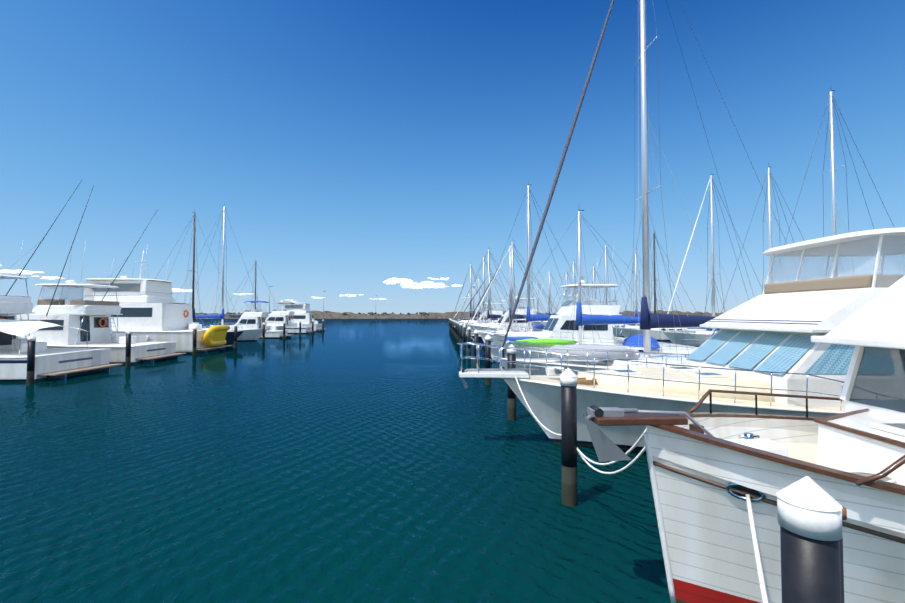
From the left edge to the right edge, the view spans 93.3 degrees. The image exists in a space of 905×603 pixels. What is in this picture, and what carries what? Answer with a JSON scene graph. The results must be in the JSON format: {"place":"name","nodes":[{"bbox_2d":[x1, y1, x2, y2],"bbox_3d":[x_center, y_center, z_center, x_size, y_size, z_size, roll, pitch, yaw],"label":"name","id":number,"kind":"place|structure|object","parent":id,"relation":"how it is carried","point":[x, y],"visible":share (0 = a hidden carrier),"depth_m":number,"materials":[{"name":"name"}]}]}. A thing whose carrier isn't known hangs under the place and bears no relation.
{"place":"outdoors","nodes":[
{"label":"outdoors","id":0,"kind":"place"},
{"bbox_2d":[0,314,719,602],"bbox_3d":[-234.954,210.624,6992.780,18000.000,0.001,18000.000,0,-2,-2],"label":"water","id":1,"kind":"structure","parent":0,"point":[365,461],"depth_m":7.61,"materials":[{"name":"teal liquid"}]},
{"bbox_2d":[26,335,35,385],"bbox_3d":[-18.365,4.038,18.580,0.280,5.200,0.280,0,-2,-2],"label":"pile","id":2,"kind":"object","parent":1,"relation":"in","point":[30,377],"visible":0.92,"depth_m":18.54,"materials":[{"name":"grey"}]},
{"bbox_2d":[0,180,122,381],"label":"sport fisher","id":3,"kind":"object","parent":1,"relation":"on","point":[57,363],"visible":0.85,"depth_m":21.47,"materials":[{"name":"white plastic"}]},
{"bbox_2d":[17,186,185,363],"bbox_3d":[-26.349,-1.052,28.372,14.955,11.755,5.899,0,-2,-2],"label":"sport fisher","id":4,"kind":"object","parent":1,"relation":"on","point":[92,318],"visible":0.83,"depth_m":27.27,"materials":[{"name":"white"}]},
{"bbox_2d":[125,330,131,367],"bbox_3d":[-18.821,4.221,24.765,0.280,5.200,0.280,0,-2,-2],"label":"pile","id":5,"kind":"object","parent":1,"relation":"in","point":[128,351],"visible":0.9,"depth_m":24.71,"materials":[{"name":"grey"}]},
{"bbox_2d":[83,244,231,353],"bbox_3d":[-28.900,0.223,35.479,19.136,9.628,5.664,0,-2,-2],"label":"motor yacht","id":6,"kind":"object","parent":1,"relation":"on","point":[151,311],"visible":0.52,"depth_m":34.08,"materials":[{"name":"white plastic"}]},
{"bbox_2d":[192,326,196,354],"bbox_3d":[-19.358,4.437,32.048,0.280,5.200,0.280,0,-2,-2],"label":"pile","id":7,"kind":"object","parent":1,"relation":"in","point":[194,340],"visible":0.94,"depth_m":32.00,"materials":[{"name":"grey"}]},
{"bbox_2d":[155,212,246,344],"bbox_3d":[-27.009,-2.224,42.699,13.026,14.249,3.748,0,-2,-2],"label":"yacht","id":8,"kind":"object","parent":1,"relation":"on","point":[229,338],"visible":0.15,"depth_m":42.67,"materials":[{"name":"white"}]},
{"bbox_2d":[180,206,268,340],"bbox_3d":[-27.805,-3.224,49.609,13.554,16.657,3.848,0,-2,-2],"label":"yacht","id":9,"kind":"object","parent":1,"relation":"on","point":[252,334],"visible":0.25,"depth_m":49.41,"materials":[{"name":"white"}]},
{"bbox_2d":[234,324,236,347],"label":"pile","id":10,"kind":"object","parent":1,"relation":"in","point":[235,335],"visible":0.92,"depth_m":39.07,"materials":[{"name":"grey wood"}]},
{"bbox_2d":[209,261,288,329],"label":"yacht","id":11,"kind":"object","parent":1,"relation":"on","point":[239,316],"visible":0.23,"depth_m":62.92,"materials":[{"name":"white"}]},
{"bbox_2d":[210,291,293,337],"bbox_3d":[-26.745,2.129,56.416,10.455,7.060,3.664,0,-2,-2],"label":"cruiser","id":12,"kind":"object","parent":1,"relation":"on","point":[256,317],"visible":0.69,"depth_m":55.48,"materials":[{"name":"white plastic"}]},
{"bbox_2d":[262,323,264,342],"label":"pile","id":13,"kind":"object","parent":1,"relation":"in","point":[263,333],"visible":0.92,"depth_m":46.06,"materials":[{"name":"grey"}]},
{"bbox_2d":[283,321,285,338],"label":"pile","id":14,"kind":"object","parent":1,"relation":"in","point":[284,322],"visible":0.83,"depth_m":53.04,"materials":[{"name":"grey wood"}]},
{"bbox_2d":[265,299,314,333],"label":"cruiser","id":15,"kind":"object","parent":1,"relation":"on","point":[275,317],"visible":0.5,"depth_m":68.69,"materials":[{"name":"white plastic"}]},
{"bbox_2d":[269,295,324,330],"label":"cruiser","id":16,"kind":"object","parent":1,"relation":"on","point":[303,314],"visible":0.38,"depth_m":77.64,"materials":[{"name":"white plastic"}]},
{"bbox_2d":[299,321,300,335],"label":"pile","id":17,"kind":"object","parent":1,"relation":"in","point":[299,328],"visible":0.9,"depth_m":60.02,"materials":[{"name":"grey"}]},
{"bbox_2d":[269,286,376,320],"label":"lamp posts","id":18,"kind":"object","parent":1,"relation":"on","point":[323,304],"visible":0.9,"depth_m":90.71,"materials":[{"name":"grey metal"}]},
{"bbox_2d":[16,310,722,318],"bbox_3d":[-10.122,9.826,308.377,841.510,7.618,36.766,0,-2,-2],"label":"breakwater","id":19,"kind":"object","parent":1,"relation":"in","point":[372,315],"visible":0.27,"depth_m":294.50,"materials":[{"name":"grey stone"}]},
{"bbox_2d":[455,321,456,337],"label":"pile","id":20,"kind":"object","parent":1,"relation":"in","point":[456,329],"visible":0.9,"depth_m":54.77,"materials":[{"name":"grey"}]},
{"bbox_2d":[457,322,459,340],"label":"pile","id":21,"kind":"object","parent":1,"relation":"in","point":[458,323],"visible":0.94,"depth_m":48.77,"materials":[{"name":"grey"}]},
{"bbox_2d":[460,323,461,342],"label":"pile","id":22,"kind":"object","parent":1,"relation":"in","point":[460,332],"visible":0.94,"depth_m":42.76,"materials":[{"name":"grey wood"}]},
{"bbox_2d":[463,324,465,349],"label":"pile","id":23,"kind":"object","parent":1,"relation":"in","point":[464,335],"visible":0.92,"depth_m":36.78,"materials":[{"name":"grey"}]},
{"bbox_2d":[467,327,470,356],"bbox_3d":[1.204,4.401,30.839,0.280,5.200,0.280,0,-2,-2],"label":"pile","id":24,"kind":"object","parent":1,"relation":"in","point":[468,341],"visible":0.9,"depth_m":30.78,"materials":[{"name":"grey wood"}]},
{"bbox_2d":[452,264,487,320],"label":"yacht","id":25,"kind":"object","parent":1,"relation":"on","point":[470,294],"visible":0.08,"depth_m":88.10,"materials":[{"name":"white"}]},
{"bbox_2d":[453,285,486,320],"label":"yacht","id":26,"kind":"object","parent":1,"relation":"on","point":[473,305],"visible":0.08,"depth_m":94.06,"materials":[{"name":"white"}]},
{"bbox_2d":[474,330,478,367],"bbox_3d":[1.382,4.223,24.844,0.280,5.200,0.280,0,-2,-2],"label":"pile","id":27,"kind":"object","parent":1,"relation":"in","point":[476,332],"visible":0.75,"depth_m":24.79,"materials":[{"name":"grey"}]},
{"bbox_2d":[450,277,503,323],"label":"yacht","id":28,"kind":"object","parent":1,"relation":"on","point":[478,313],"visible":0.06,"depth_m":82.02,"materials":[{"name":"white"}]},
{"bbox_2d":[456,294,502,324],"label":"cruiser","id":29,"kind":"object","parent":1,"relation":"on","point":[492,319],"visible":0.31,"depth_m":74.94,"materials":[{"name":"white"}]},
{"bbox_2d":[455,257,508,323],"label":"yacht","id":30,"kind":"object","parent":1,"relation":"on","point":[483,276],"visible":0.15,"depth_m":70.16,"materials":[{"name":"white metal"}]},
{"bbox_2d":[485,335,490,384],"bbox_3d":[1.562,4.043,18.749,0.280,5.200,0.280,0,-2,-2],"label":"pile","id":31,"kind":"object","parent":1,"relation":"in","point":[487,355],"visible":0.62,"depth_m":18.69,"materials":[{"name":"grey"}]},
{"bbox_2d":[452,249,535,336],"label":"yacht","id":32,"kind":"object","parent":1,"relation":"on","point":[489,315],"visible":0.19,"depth_m":58.06,"materials":[{"name":"white"}]},
{"bbox_2d":[457,269,535,326],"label":"yacht","id":33,"kind":"object","parent":1,"relation":"on","point":[489,300],"visible":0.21,"depth_m":64.08,"materials":[{"name":"white"}]},
{"bbox_2d":[462,289,536,339],"bbox_3d":[7.411,1.193,52.168,12.994,8.680,4.102,0,-2,-2],"label":"cruiser","id":34,"kind":"object","parent":1,"relation":"on","point":[503,321],"visible":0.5,"depth_m":50.99,"materials":[{"name":"white plastic"}]},
{"bbox_2d":[462,248,556,332],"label":"yacht","id":35,"kind":"object","parent":1,"relation":"on","point":[519,316],"visible":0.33,"depth_m":46.02,"materials":[{"name":"white"}]},
{"bbox_2d":[507,344,515,419],"bbox_3d":[1.746,3.859,12.555,0.280,5.200,0.280,0,-2,-2],"label":"pile","id":36,"kind":"object","parent":1,"relation":"in","point":[511,398],"visible":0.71,"depth_m":12.50,"materials":[{"name":"grey"}]},
{"bbox_2d":[466,242,557,346],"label":"yacht","id":37,"kind":"object","parent":1,"relation":"on","point":[512,300],"visible":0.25,"depth_m":40.09,"materials":[{"name":"white"}]},
{"bbox_2d":[471,185,582,351],"bbox_3d":[7.120,-2.567,34.248,11.993,14.432,3.648,0,-2,-2],"label":"yacht","id":38,"kind":"object","parent":1,"relation":"on","point":[532,317],"visible":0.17,"depth_m":34.11,"materials":[{"name":"white"}]},
{"bbox_2d":[526,282,557,321],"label":"yacht","id":39,"kind":"object","parent":1,"relation":"on","point":[537,313],"visible":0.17,"depth_m":112.71,"materials":[{"name":"white"}]},
{"bbox_2d":[532,270,562,324],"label":"yacht","id":40,"kind":"object","parent":1,"relation":"on","point":[549,301],"visible":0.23,"depth_m":100.69,"materials":[{"name":"white"}]},
{"bbox_2d":[543,270,583,323],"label":"yacht","id":41,"kind":"object","parent":1,"relation":"on","point":[566,282],"visible":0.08,"depth_m":90.83,"materials":[{"name":"white"}]},
{"bbox_2d":[560,368,577,506],"bbox_3d":[1.912,3.693,6.960,0.280,5.200,0.280,0,-2,-2],"label":"pile","id":42,"kind":"object","parent":1,"relation":"in","point":[568,380],"visible":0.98,"depth_m":6.90,"materials":[{"name":"grey"}]},
{"bbox_2d":[577,446,645,474],"bbox_3d":[2.331,2.138,6.348,0.034,0.945,1.790,1,-2,-22],"label":"mooring rope","id":43,"kind":"object","parent":42,"relation":"attached to","point":[623,468],"visible":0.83,"depth_m":6.18,"materials":[{"name":"white fabric"}]},
{"bbox_2d":[577,428,646,465],"bbox_3d":[2.178,1.972,6.151,0.034,0.927,2.113,0,-2,-11],"label":"mooring rope","id":44,"kind":"object","parent":42,"relation":"attached to","point":[626,453],"visible":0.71,"depth_m":5.89,"materials":[{"name":"white fabric"}]},
{"bbox_2d":[557,261,582,306],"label":"sailboat","id":45,"kind":"object","parent":1,"relation":"on","point":[573,263],"depth_m":82.83,"materials":[{"name":"white"}]},
{"bbox_2d":[479,247,661,360],"bbox_3d":[7.986,0.481,28.184,12.854,8.680,4.102,0,-2,-2],"label":"cruiser","id":46,"kind":"object","parent":1,"relation":"on","point":[557,325],"visible":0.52,"depth_m":27.04,"materials":[{"name":"white plastic"}]},
{"bbox_2d":[480,210,706,368],"bbox_3d":[7.656,-0.427,22.190,12.497,9.440,3.748,0,-2,-2],"label":"yacht","id":47,"kind":"object","parent":1,"relation":"on","point":[633,341],"visible":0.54,"depth_m":21.95,"materials":[{"name":"white"}]},
{"bbox_2d":[576,264,628,324],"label":"yacht","id":48,"kind":"object","parent":1,"relation":"on","point":[593,269],"depth_m":74.90,"materials":[{"name":"white"}]},
{"bbox_2d":[587,245,638,326],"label":"yacht","id":49,"kind":"object","parent":1,"relation":"on","point":[605,278],"visible":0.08,"depth_m":66.86,"materials":[{"name":"white"}]},
{"bbox_2d":[612,249,674,336],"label":"yacht","id":50,"kind":"object","parent":1,"relation":"on","point":[635,315],"visible":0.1,"depth_m":58.71,"materials":[{"name":"white"}]},
{"bbox_2d":[491,0,802,374],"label":"yacht","id":51,"kind":"object","parent":1,"relation":"on","point":[649,321],"visible":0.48,"depth_m":15.87,"materials":[{"name":"white"}]},
{"bbox_2d":[615,337,697,348],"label":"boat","id":52,"kind":"object","parent":1,"relation":"on","point":[619,339],"depth_m":33.63,"materials":[{"name":"grey"}]},
{"bbox_2d":[615,233,705,340],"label":"yacht","id":53,"kind":"object","parent":1,"relation":"on","point":[654,333],"visible":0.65,"depth_m":50.94,"materials":[{"name":"white"}]},
{"bbox_2d":[457,227,904,451],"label":"flybridge cruiser","id":54,"kind":"object","parent":1,"relation":"on","point":[762,343],"visible":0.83,"depth_m":9.60,"materials":[{"name":"white plastic"}]},
{"bbox_2d":[515,377,560,435],"bbox_3d":[1.686,2.067,8.539,0.034,0.720,2.764,0,-2,-9],"label":"mooring rope","id":55,"kind":"object","parent":54,"relation":"attached to","point":[541,424],"visible":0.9,"depth_m":8.66,"materials":[{"name":"white fabric"}]},
{"bbox_2d":[659,175,761,346],"bbox_3d":[25.980,-3.875,40.927,12.771,17.445,3.748,0,-2,-2],"label":"yacht","id":56,"kind":"object","parent":1,"relation":"on","point":[699,336],"visible":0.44,"depth_m":40.73,"materials":[{"name":"white"}]},
{"bbox_2d":[582,276,904,602],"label":"trawler yacht","id":57,"kind":"object","parent":1,"relation":"on","point":[709,471],"visible":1,"depth_m":4.42,"materials":[{"name":"white fiberglass"},{"name":"varnished wood"},{"name":"glass"}]},
{"bbox_2d":[745,494,768,602],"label":"mooring rope","id":58,"kind":"object","parent":57,"relation":"attached to","point":[764,596],"visible":1,"depth_m":3.46,"materials":[{"name":"white fabric"}]},
{"bbox_2d":[708,162,822,336],"bbox_3d":[26.685,-3.317,34.427,12.631,15.942,3.748,0,-2,-2],"label":"yacht","id":59,"kind":"object","parent":1,"relation":"on","point":[768,174],"visible":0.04,"depth_m":34.45,"materials":[{"name":"white"}]},
{"bbox_2d":[776,476,842,602],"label":"pile","id":60,"kind":"object","parent":1,"relation":"in","point":[809,514],"visible":1,"depth_m":2.24,"materials":[{"name":"grey plastic"}]},
{"bbox_2d":[773,90,893,281],"bbox_3d":[26.561,-5.011,28.367,14.379,18.970,3.748,0,-2,-2],"label":"yacht","id":61,"kind":"object","parent":1,"relation":"on","point":[832,170],"visible":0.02,"depth_m":28.40,"materials":[{"name":"white"}]},
{"bbox_2d":[840,506,846,602],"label":"steel post","id":62,"kind":"object","parent":1,"relation":"in","point":[844,513],"visible":0.19,"depth_m":2.89,"materials":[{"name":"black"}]},
{"bbox_2d":[0,0,904,313],"label":"sky","id":63,"kind":"structure","parent":0,"point":[346,146],"materials":[{"name":"blue"}]}
]}

